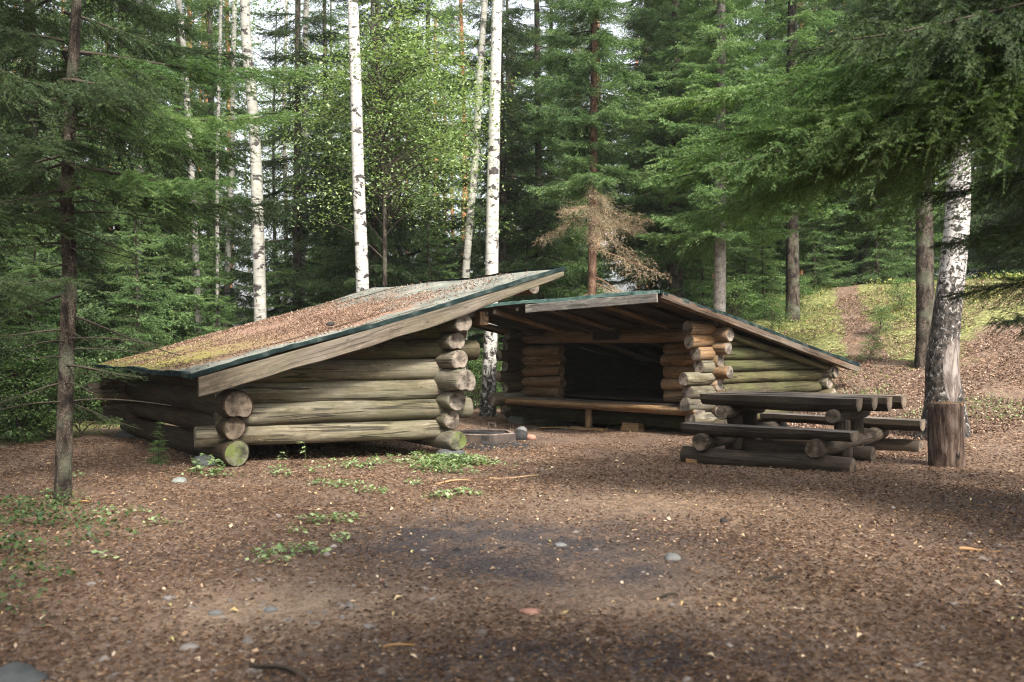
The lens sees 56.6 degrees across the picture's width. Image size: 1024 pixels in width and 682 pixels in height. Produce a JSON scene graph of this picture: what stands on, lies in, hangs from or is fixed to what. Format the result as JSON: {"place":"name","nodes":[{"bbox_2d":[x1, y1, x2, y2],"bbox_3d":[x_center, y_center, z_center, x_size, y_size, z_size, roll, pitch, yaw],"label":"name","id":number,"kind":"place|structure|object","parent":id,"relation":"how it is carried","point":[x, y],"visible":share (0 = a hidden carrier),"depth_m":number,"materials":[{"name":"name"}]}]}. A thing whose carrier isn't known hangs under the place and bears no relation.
{"place":"outdoors","nodes":[
{"label":"outdoors","id":0,"kind":"place"},
{"bbox_2d":[4,0,978,341],"label":"sky","id":1,"kind":"structure","parent":0,"point":[529,4],"materials":[{"name":"white"}]},
{"bbox_2d":[0,278,1023,681],"bbox_3d":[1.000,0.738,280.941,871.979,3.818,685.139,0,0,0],"label":"ground","id":2,"kind":"structure","parent":0,"point":[584,592],"depth_m":6.35,"materials":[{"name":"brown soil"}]},
{"bbox_2d":[0,115,46,380],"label":"spruce tree","id":3,"kind":"object","parent":2,"relation":"on","point":[10,349],"visible":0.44,"depth_m":12.69,"materials":[{"name":"green plant"}]},
{"bbox_2d":[0,662,49,681],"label":"stone","id":4,"kind":"object","parent":2,"relation":"on","point":[17,672],"visible":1,"depth_m":3.94,"materials":[{"name":"grey stone"}]},
{"bbox_2d":[0,339,86,442],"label":"shrub","id":5,"kind":"object","parent":2,"relation":"on","point":[18,392],"visible":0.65,"depth_m":13.46,"materials":[{"name":"green plant"}]},
{"bbox_2d":[0,193,92,443],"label":"spruce tree","id":6,"kind":"object","parent":2,"relation":"on","point":[32,317],"visible":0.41,"depth_m":13.90,"materials":[{"name":"green plant"}]},
{"bbox_2d":[1,330,96,422],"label":"shrub","id":7,"kind":"object","parent":2,"relation":"on","point":[47,377],"visible":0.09,"depth_m":16.31,"materials":[{"name":"green plant"}]},
{"bbox_2d":[0,487,149,627],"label":"ground leaves","id":8,"kind":"object","parent":2,"relation":"on","point":[40,516],"visible":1,"depth_m":6.89,"materials":[{"name":"plant"}]},
{"bbox_2d":[0,0,151,324],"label":"spruce tree","id":9,"kind":"object","parent":2,"relation":"on","point":[33,218],"visible":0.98,"depth_m":7.93,"materials":[{"name":"green plant"}]},
{"bbox_2d":[36,350,124,436],"bbox_3d":[-6.586,0.889,14.473,1.581,1.499,1.624,0,0,16],"label":"shrub","id":10,"kind":"object","parent":2,"relation":"on","point":[83,397],"visible":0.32,"depth_m":14.46,"materials":[{"name":"green plant"}]},
{"bbox_2d":[0,0,169,429],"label":"spruce tree","id":11,"kind":"object","parent":2,"relation":"on","point":[90,306],"visible":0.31,"depth_m":16.88,"materials":[{"name":"green plant"}]},
{"bbox_2d":[49,162,152,414],"bbox_3d":[-8.289,-0.902,18.990,2.421,5.385,2.596,0,0,4],"label":"spruce tree","id":12,"kind":"object","parent":2,"relation":"on","point":[119,245],"visible":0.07,"depth_m":18.97,"materials":[{"name":"green plant"}]},
{"bbox_2d":[2,0,241,398],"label":"spruce tree","id":13,"kind":"object","parent":2,"relation":"on","point":[177,264],"visible":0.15,"depth_m":20.84,"materials":[{"name":"green plant"}]},
{"bbox_2d":[76,184,183,425],"bbox_3d":[-6.790,-0.575,17.018,2.091,4.651,2.242,0,0,9],"label":"spruce tree","id":14,"kind":"object","parent":2,"relation":"on","point":[157,323],"visible":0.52,"depth_m":16.92,"materials":[{"name":"green plant"}]},
{"bbox_2d":[147,421,169,464],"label":"spruce sapling","id":15,"kind":"object","parent":2,"relation":"on","point":[158,460],"visible":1,"depth_m":11.18,"materials":[{"name":"green plant"}]},
{"bbox_2d":[0,0,325,499],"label":"spruce tree","id":16,"kind":"object","parent":2,"relation":"on","point":[112,88],"visible":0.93,"depth_m":8.68,"materials":[{"name":"green plant"}]},
{"bbox_2d":[142,179,211,339],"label":"spruce tree","id":17,"kind":"object","parent":2,"relation":"on","point":[185,290],"visible":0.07,"depth_m":22.41,"materials":[{"name":"green plant"}]},
{"bbox_2d":[106,0,253,333],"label":"spruce tree","id":18,"kind":"object","parent":2,"relation":"on","point":[202,36],"visible":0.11,"depth_m":25.10,"materials":[{"name":"green plant"}]},
{"bbox_2d":[132,0,228,350],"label":"birch tree","id":19,"kind":"object","parent":2,"relation":"on","point":[139,169],"visible":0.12,"depth_m":20.95,"materials":[{"name":"grey plant"}]},
{"bbox_2d":[127,0,256,333],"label":"birch tree","id":20,"kind":"object","parent":2,"relation":"on","point":[196,272],"visible":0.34,"depth_m":21.96,"materials":[{"name":"grey plant"}]},
{"bbox_2d":[175,255,238,340],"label":"spruce tree","id":21,"kind":"object","parent":2,"relation":"on","point":[210,328],"visible":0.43,"depth_m":20.96,"materials":[{"name":"green plant"}]},
{"bbox_2d":[155,0,291,330],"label":"spruce tree","id":22,"kind":"object","parent":2,"relation":"on","point":[248,300],"visible":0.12,"depth_m":27.55,"materials":[{"name":"green plant"}]},
{"bbox_2d":[158,0,291,268],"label":"leafy tree","id":23,"kind":"object","parent":2,"relation":"on","point":[252,23],"visible":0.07,"depth_m":28.90,"materials":[{"name":"green plant"}]},
{"bbox_2d":[164,0,294,326],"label":"birch tree","id":24,"kind":"object","parent":2,"relation":"on","point":[230,194],"visible":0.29,"depth_m":26.94,"materials":[{"name":"grey plant"}]},
{"bbox_2d":[169,0,292,331],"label":"birch tree","id":25,"kind":"object","parent":2,"relation":"on","point":[217,260],"visible":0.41,"depth_m":24.01,"materials":[{"name":"grey plant"}]},
{"bbox_2d":[201,0,266,324],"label":"pine tree","id":26,"kind":"object","parent":2,"relation":"on","point":[253,44],"visible":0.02,"depth_m":39.61,"materials":[{"name":"green plant"}]},
{"bbox_2d":[202,66,293,316],"bbox_3d":[-10.065,-4.307,35.959,5.539,12.254,5.525,0,0,40],"label":"leafy tree","id":27,"kind":"object","parent":2,"relation":"on","point":[249,269],"visible":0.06,"depth_m":35.95,"materials":[{"name":"green plant"}]},
{"bbox_2d":[240,0,266,321],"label":"birch tree","id":28,"kind":"object","parent":2,"relation":"on","point":[259,273],"visible":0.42,"depth_m":19.43,"materials":[{"name":"grey plant"}]},
{"bbox_2d":[32,470,489,564],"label":"ground leaves","id":29,"kind":"object","parent":2,"relation":"on","point":[279,546],"visible":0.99,"depth_m":7.51,"materials":[{"name":"green plant"}]},
{"bbox_2d":[201,8,342,314],"bbox_3d":[-6.781,-3.848,27.137,4.539,11.253,4.816,0,0,-28],"label":"leafy tree","id":30,"kind":"object","parent":2,"relation":"on","point":[273,189],"visible":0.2,"depth_m":26.80,"materials":[{"name":"green plant"}]},
{"bbox_2d":[197,0,346,312],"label":"birch tree","id":31,"kind":"object","parent":2,"relation":"on","point":[285,39],"visible":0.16,"depth_m":30.99,"materials":[{"name":"green plant"}]},
{"bbox_2d":[251,245,305,317],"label":"spruce tree","id":32,"kind":"object","parent":2,"relation":"on","point":[279,296],"visible":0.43,"depth_m":21.96,"materials":[{"name":"green plant"}]},
{"bbox_2d":[247,664,311,681],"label":"stick","id":33,"kind":"object","parent":2,"relation":"on","point":[295,671],"visible":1,"depth_m":4.02,"materials":[{"name":"brown wood"}]},
{"bbox_2d":[218,0,384,300],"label":"birch tree","id":34,"kind":"object","parent":2,"relation":"on","point":[305,10],"visible":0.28,"depth_m":23.95,"materials":[{"name":"grey plant"}]},
{"bbox_2d":[227,0,382,324],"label":"spruce tree","id":35,"kind":"object","parent":2,"relation":"on","point":[297,243],"visible":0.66,"depth_m":22.76,"materials":[{"name":"green plant"}]},
{"bbox_2d":[248,40,362,293],"bbox_3d":[-6.758,-4.339,32.899,5.539,12.254,5.525,0,0,10],"label":"leafy tree","id":36,"kind":"object","parent":2,"relation":"on","point":[310,134],"visible":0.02,"depth_m":32.39,"materials":[{"name":"green plant"}]},
{"bbox_2d":[249,0,381,314],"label":"spruce tree","id":37,"kind":"object","parent":2,"relation":"on","point":[331,16],"visible":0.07,"depth_m":27.93,"materials":[{"name":"green plant"}]},
{"bbox_2d":[293,209,355,308],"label":"spruce tree","id":38,"kind":"object","parent":2,"relation":"on","point":[320,296],"visible":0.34,"depth_m":21.39,"materials":[{"name":"green plant"}]},
{"bbox_2d":[88,267,564,466],"bbox_3d":[-2.816,0.326,13.387,4.736,2.602,6.039,0,0,-36],"label":"log shelter","id":39,"kind":"object","parent":2,"relation":"on","point":[389,375],"visible":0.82,"depth_m":11.72,"materials":[{"name":"brown wood"}]},
{"bbox_2d":[99,270,537,369],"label":"roof litter","id":40,"kind":"object","parent":39,"relation":"on","point":[305,321],"visible":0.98,"depth_m":13.17,"materials":[{"name":"brown plant"}]},
{"bbox_2d":[348,0,368,291],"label":"birch tree","id":41,"kind":"object","parent":2,"relation":"on","point":[361,246],"visible":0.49,"depth_m":17.11,"materials":[{"name":"white plant"}]},
{"bbox_2d":[306,0,419,295],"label":"spruce tree","id":42,"kind":"object","parent":2,"relation":"on","point":[370,142],"visible":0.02,"depth_m":32.31,"materials":[{"name":"green plant"}]},
{"bbox_2d":[292,9,440,295],"bbox_3d":[-4.168,-3.855,27.196,4.539,11.253,4.816,0,0,-7],"label":"tree","id":43,"kind":"object","parent":2,"relation":"on","point":[350,185],"visible":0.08,"depth_m":26.92,"materials":[{"name":"green plant"}]},
{"bbox_2d":[292,0,452,297],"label":"spruce tree","id":44,"kind":"object","parent":2,"relation":"on","point":[394,264],"visible":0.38,"depth_m":20.85,"materials":[{"name":"green plant"}]},
{"bbox_2d":[242,0,541,284],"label":"aspen tree","id":45,"kind":"object","parent":2,"relation":"on","point":[385,168],"visible":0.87,"depth_m":18.41,"materials":[{"name":"green plant"}]},
{"bbox_2d":[329,0,462,293],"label":"spruce tree","id":46,"kind":"object","parent":2,"relation":"on","point":[399,253],"visible":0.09,"depth_m":25.14,"materials":[{"name":"green plant"}]},
{"bbox_2d":[350,0,484,371],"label":"spruce tree","id":47,"kind":"object","parent":2,"relation":"on","point":[436,243],"visible":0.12,"depth_m":25.83,"materials":[{"name":"green plant"}]},
{"bbox_2d":[397,177,472,396],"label":"spruce tree","id":48,"kind":"object","parent":2,"relation":"on","point":[420,256],"visible":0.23,"depth_m":21.89,"materials":[{"name":"green plant"}]},
{"bbox_2d":[394,53,486,271],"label":"tree","id":49,"kind":"object","parent":2,"relation":"on","point":[458,157],"visible":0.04,"depth_m":30.90,"materials":[{"name":"green plant"}]},
{"bbox_2d":[418,15,474,195],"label":"pine tree","id":50,"kind":"object","parent":2,"relation":"on","point":[446,58],"visible":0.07,"depth_m":50.78,"materials":[{"name":"green plant"}]},
{"bbox_2d":[430,0,491,269],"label":"pine tree","id":51,"kind":"object","parent":2,"relation":"on","point":[476,3],"visible":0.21,"depth_m":42.18,"materials":[{"name":"green plant"}]},
{"bbox_2d":[450,95,484,368],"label":"spruce tree","id":52,"kind":"object","parent":2,"relation":"on","point":[459,213],"visible":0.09,"depth_m":49.19,"materials":[{"name":"green plant"}]},
{"bbox_2d":[457,354,502,408],"bbox_3d":[-0.736,0.931,20.866,1.581,1.499,1.624,0,0,-40],"label":"shrub","id":53,"kind":"object","parent":2,"relation":"on","point":[480,365],"visible":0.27,"depth_m":20.75,"materials":[{"name":"green plant"}]},
{"bbox_2d":[412,0,555,396],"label":"birch tree","id":54,"kind":"object","parent":2,"relation":"on","point":[468,236],"visible":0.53,"depth_m":21.95,"materials":[{"name":"grey plant"}]},
{"bbox_2d":[456,423,515,442],"bbox_3d":[-0.420,1.394,14.195,0.948,0.286,0.980,0,0,0],"label":"fire ring","id":55,"kind":"object","parent":2,"relation":"on","point":[494,435],"visible":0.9,"depth_m":13.92,"materials":[{"name":"metal"}]},
{"bbox_2d":[479,0,501,416],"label":"birch tree","id":56,"kind":"object","parent":2,"relation":"on","point":[488,387],"visible":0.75,"depth_m":19.22,"materials":[{"name":"white plant"}]},
{"bbox_2d":[449,17,533,86],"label":"pine tree","id":57,"kind":"object","parent":2,"relation":"on","point":[473,38],"visible":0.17,"depth_m":41.06,"materials":[{"name":"green plant"}]},
{"bbox_2d":[310,521,676,595],"bbox_3d":[-0.023,1.420,6.644,2.678,0.041,2.229,0,0,-15],"label":"charcoal","id":58,"kind":"object","parent":2,"relation":"on","point":[457,550],"visible":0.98,"depth_m":6.51,"materials":[{"name":"brown wood"}]},
{"bbox_2d":[398,441,593,451],"bbox_3d":[-0.204,1.469,13.421,2.810,0.115,1.376,0,0,0],"label":"charcoal","id":59,"kind":"object","parent":2,"relation":"on","point":[495,445],"visible":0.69,"depth_m":13.44,"materials":[{"name":"brown wood"}]},
{"bbox_2d":[425,0,570,385],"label":"spruce tree","id":60,"kind":"object","parent":2,"relation":"on","point":[504,234],"visible":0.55,"depth_m":22.72,"materials":[{"name":"green plant"}]},
{"bbox_2d":[0,431,1020,681],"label":"gravel","id":61,"kind":"structure","parent":2,"relation":"on","point":[348,603],"depth_m":4.96,"materials":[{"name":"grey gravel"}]},
{"bbox_2d":[458,0,562,375],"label":"spruce tree","id":62,"kind":"object","parent":2,"relation":"on","point":[473,329],"visible":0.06,"depth_m":35.71,"materials":[{"name":"green plant"}]},
{"bbox_2d":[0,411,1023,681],"bbox_3d":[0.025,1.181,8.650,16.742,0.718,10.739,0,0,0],"label":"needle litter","id":63,"kind":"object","parent":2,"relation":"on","point":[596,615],"visible":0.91,"depth_m":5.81,"materials":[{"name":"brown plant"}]},
{"bbox_2d":[479,222,562,395],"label":"spruce tree","id":64,"kind":"object","parent":2,"relation":"on","point":[540,286],"visible":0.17,"depth_m":22.91,"materials":[{"name":"green plant"}]},
{"bbox_2d":[453,0,611,387],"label":"spruce tree","id":65,"kind":"object","parent":2,"relation":"on","point":[563,252],"visible":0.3,"depth_m":23.74,"materials":[{"name":"green plant"}]},
{"bbox_2d":[498,0,619,348],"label":"spruce tree","id":66,"kind":"object","parent":2,"relation":"on","point":[565,283],"visible":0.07,"depth_m":29.46,"materials":[{"name":"green plant"}]},
{"bbox_2d":[544,4,624,264],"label":"spruce tree","id":67,"kind":"object","parent":2,"relation":"on","point":[588,104],"visible":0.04,"depth_m":42.06,"materials":[{"name":"green plant"}]},
{"bbox_2d":[520,0,671,350],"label":"spruce tree","id":68,"kind":"object","parent":2,"relation":"on","point":[601,44],"visible":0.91,"depth_m":19.84,"materials":[{"name":"green plant"}]},
{"bbox_2d":[575,5,737,307],"bbox_3d":[4.055,-8.527,27.102,4.157,17.253,4.457,0,0,-20],"label":"spruce tree","id":69,"kind":"object","parent":2,"relation":"on","point":[652,286],"visible":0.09,"depth_m":26.57,"materials":[{"name":"green plant"}]},
{"bbox_2d":[471,290,859,429],"bbox_3d":[2.455,0.445,17.265,5.365,2.362,5.460,0,0,-43],"label":"log shelter","id":70,"kind":"object","parent":2,"relation":"on","point":[680,354],"visible":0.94,"depth_m":16.36,"materials":[{"name":"brown wood"}]},
{"bbox_2d":[626,9,709,289],"bbox_3d":[5.501,-8.852,35.250,4.076,15.205,4.516,0,0,24],"label":"spruce tree","id":71,"kind":"object","parent":2,"relation":"on","point":[684,274],"depth_m":35.03,"materials":[{"name":"green plant"}]},
{"bbox_2d":[570,0,766,296],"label":"spruce tree","id":72,"kind":"object","parent":2,"relation":"on","point":[647,33],"visible":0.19,"depth_m":25.18,"materials":[{"name":"green plant"}]},
{"bbox_2d":[603,0,751,297],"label":"spruce tree","id":73,"kind":"object","parent":2,"relation":"on","point":[675,11],"visible":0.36,"depth_m":23.73,"materials":[{"name":"green plant"}]},
{"bbox_2d":[662,186,747,305],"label":"spruce tree","id":74,"kind":"object","parent":2,"relation":"on","point":[703,286],"visible":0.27,"depth_m":23.81,"materials":[{"name":"green plant"}]},
{"bbox_2d":[625,0,806,311],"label":"spruce tree","id":75,"kind":"object","parent":2,"relation":"on","point":[719,36],"visible":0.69,"depth_m":21.38,"materials":[{"name":"green plant"}]},
{"bbox_2d":[704,272,764,322],"bbox_3d":[5.680,-0.939,24.547,1.856,1.713,1.807,0,0,-25],"label":"shrub","id":76,"kind":"object","parent":2,"relation":"on","point":[739,282],"visible":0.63,"depth_m":24.47,"materials":[{"name":"green plant"}]},
{"bbox_2d":[700,186,785,313],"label":"spruce tree","id":77,"kind":"object","parent":2,"relation":"on","point":[746,270],"visible":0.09,"depth_m":26.87,"materials":[{"name":"green plant"}]},
{"bbox_2d":[733,220,785,320],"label":"spruce tree","id":78,"kind":"object","parent":2,"relation":"on","point":[763,273],"visible":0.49,"depth_m":24.95,"materials":[{"name":"green plant"}]},
{"bbox_2d":[753,292,794,328],"bbox_3d":[6.434,-0.683,23.503,1.129,1.070,1.160,0,0,34],"label":"shrub","id":79,"kind":"object","parent":2,"relation":"on","point":[770,298],"visible":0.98,"depth_m":23.44,"materials":[{"name":"green plant"}]},
{"bbox_2d":[714,0,848,292],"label":"spruce tree","id":80,"kind":"object","parent":2,"relation":"on","point":[782,257],"visible":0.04,"depth_m":28.59,"materials":[{"name":"green plant"}]},
{"bbox_2d":[729,0,856,322],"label":"spruce tree","id":81,"kind":"object","parent":2,"relation":"on","point":[805,16],"visible":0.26,"depth_m":23.90,"materials":[{"name":"green plant"}]},
{"bbox_2d":[778,276,820,306],"bbox_3d":[7.535,-1.239,24.978,1.129,1.070,1.160,0,0,3],"label":"shrub","id":82,"kind":"object","parent":2,"relation":"on","point":[804,287],"visible":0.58,"depth_m":24.97,"materials":[{"name":"green plant"}]},
{"bbox_2d":[680,390,925,471],"bbox_3d":[3.830,1.149,12.456,2.400,0.903,2.760,0,0,37],"label":"picnic table","id":83,"kind":"object","parent":2,"relation":"on","point":[774,440],"visible":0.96,"depth_m":11.92,"materials":[{"name":"brown wood"}]},
{"bbox_2d":[778,167,859,295],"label":"spruce tree","id":84,"kind":"object","parent":2,"relation":"on","point":[818,277],"visible":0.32,"depth_m":26.86,"materials":[{"name":"green plant"}]},
{"bbox_2d":[634,0,1023,345],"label":"spruce tree","id":85,"kind":"object","parent":2,"relation":"on","point":[951,85],"visible":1,"depth_m":7.38,"materials":[{"name":"green plant"}]},
{"bbox_2d":[800,190,858,286],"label":"spruce tree","id":86,"kind":"object","parent":2,"relation":"on","point":[844,272],"visible":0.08,"depth_m":29.56,"materials":[{"name":"green plant"}]},
{"bbox_2d":[775,0,913,285],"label":"spruce tree","id":87,"kind":"object","parent":2,"relation":"on","point":[826,6],"visible":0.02,"depth_m":30.75,"materials":[{"name":"green plant"}]},
{"bbox_2d":[684,268,1023,384],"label":"heath cover","id":88,"kind":"object","parent":2,"relation":"on","point":[827,286],"visible":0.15,"depth_m":23.11,"materials":[{"name":"green plant"}]},
{"bbox_2d":[799,0,938,284],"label":"spruce tree","id":89,"kind":"object","parent":2,"relation":"on","point":[855,7],"visible":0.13,"depth_m":27.74,"materials":[{"name":"green plant"}]},
{"bbox_2d":[855,333,885,360],"bbox_3d":[6.998,0.156,18.521,0.696,0.642,0.678,0,0,-12],"label":"shrub","id":90,"kind":"object","parent":2,"relation":"on","point":[876,339],"visible":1,"depth_m":18.49,"materials":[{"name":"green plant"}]},
{"bbox_2d":[832,163,915,284],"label":"spruce tree","id":91,"kind":"object","parent":2,"relation":"on","point":[877,268],"visible":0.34,"depth_m":26.93,"materials":[{"name":"green plant"}]},
{"bbox_2d":[861,304,897,333],"bbox_3d":[7.958,-0.432,20.534,0.790,0.749,0.812,0,0,-28],"label":"shrub","id":92,"kind":"object","parent":2,"relation":"on","point":[880,310],"visible":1,"depth_m":20.48,"materials":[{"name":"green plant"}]},
{"bbox_2d":[885,278,914,309],"bbox_3d":[8.996,-1.034,21.964,0.928,0.856,0.903,0,0,19],"label":"shrub","id":93,"kind":"object","parent":2,"relation":"on","point":[897,285],"visible":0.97,"depth_m":21.95,"materials":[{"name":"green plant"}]},
{"bbox_2d":[778,277,1023,458],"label":"bank litter","id":94,"kind":"object","parent":2,"relation":"on","point":[994,429],"visible":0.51,"depth_m":17.31,"materials":[{"name":"brown plant"}]},
{"bbox_2d":[869,189,944,283],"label":"spruce tree","id":95,"kind":"object","parent":2,"relation":"on","point":[907,273],"visible":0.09,"depth_m":27.79,"materials":[{"name":"green plant"}]},
{"bbox_2d":[831,0,990,368],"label":"spruce tree","id":96,"kind":"object","parent":2,"relation":"on","point":[925,292],"visible":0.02,"depth_m":17.38,"materials":[{"name":"brown plant"}]},
{"bbox_2d":[855,161,985,283],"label":"spruce tree","id":97,"kind":"object","parent":2,"relation":"on","point":[935,227],"visible":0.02,"depth_m":30.37,"materials":[{"name":"green plant"}]},
{"bbox_2d":[835,352,1023,419],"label":"bank herbs","id":98,"kind":"object","parent":2,"relation":"on","point":[965,403],"visible":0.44,"depth_m":14.67,"materials":[{"name":"green plant"}]},
{"bbox_2d":[914,140,970,439],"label":"birch tree","id":99,"kind":"object","parent":2,"relation":"on","point":[942,377],"visible":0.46,"depth_m":13.41,"materials":[{"name":"white plant"}]},
{"bbox_2d":[927,400,965,466],"bbox_3d":[5.143,1.152,11.250,0.419,0.931,0.399,0,0,0],"label":"chopping block","id":100,"kind":"object","parent":2,"relation":"on","point":[945,434],"depth_m":11.09,"materials":[{"name":"brown wood"}]},
{"bbox_2d":[935,147,1012,279],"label":"spruce tree","id":101,"kind":"object","parent":2,"relation":"on","point":[969,266],"visible":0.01,"depth_m":39.19,"materials":[{"name":"green plant"}]},
{"bbox_2d":[940,115,1023,279],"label":"spruce tree","id":102,"kind":"object","parent":2,"relation":"on","point":[975,220],"visible":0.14,"depth_m":27.98,"materials":[{"name":"green plant"}]},
{"bbox_2d":[967,149,1018,279],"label":"spruce tree","id":103,"kind":"object","parent":2,"relation":"on","point":[983,262],"visible":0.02,"depth_m":33.73,"materials":[{"name":"green plant"}]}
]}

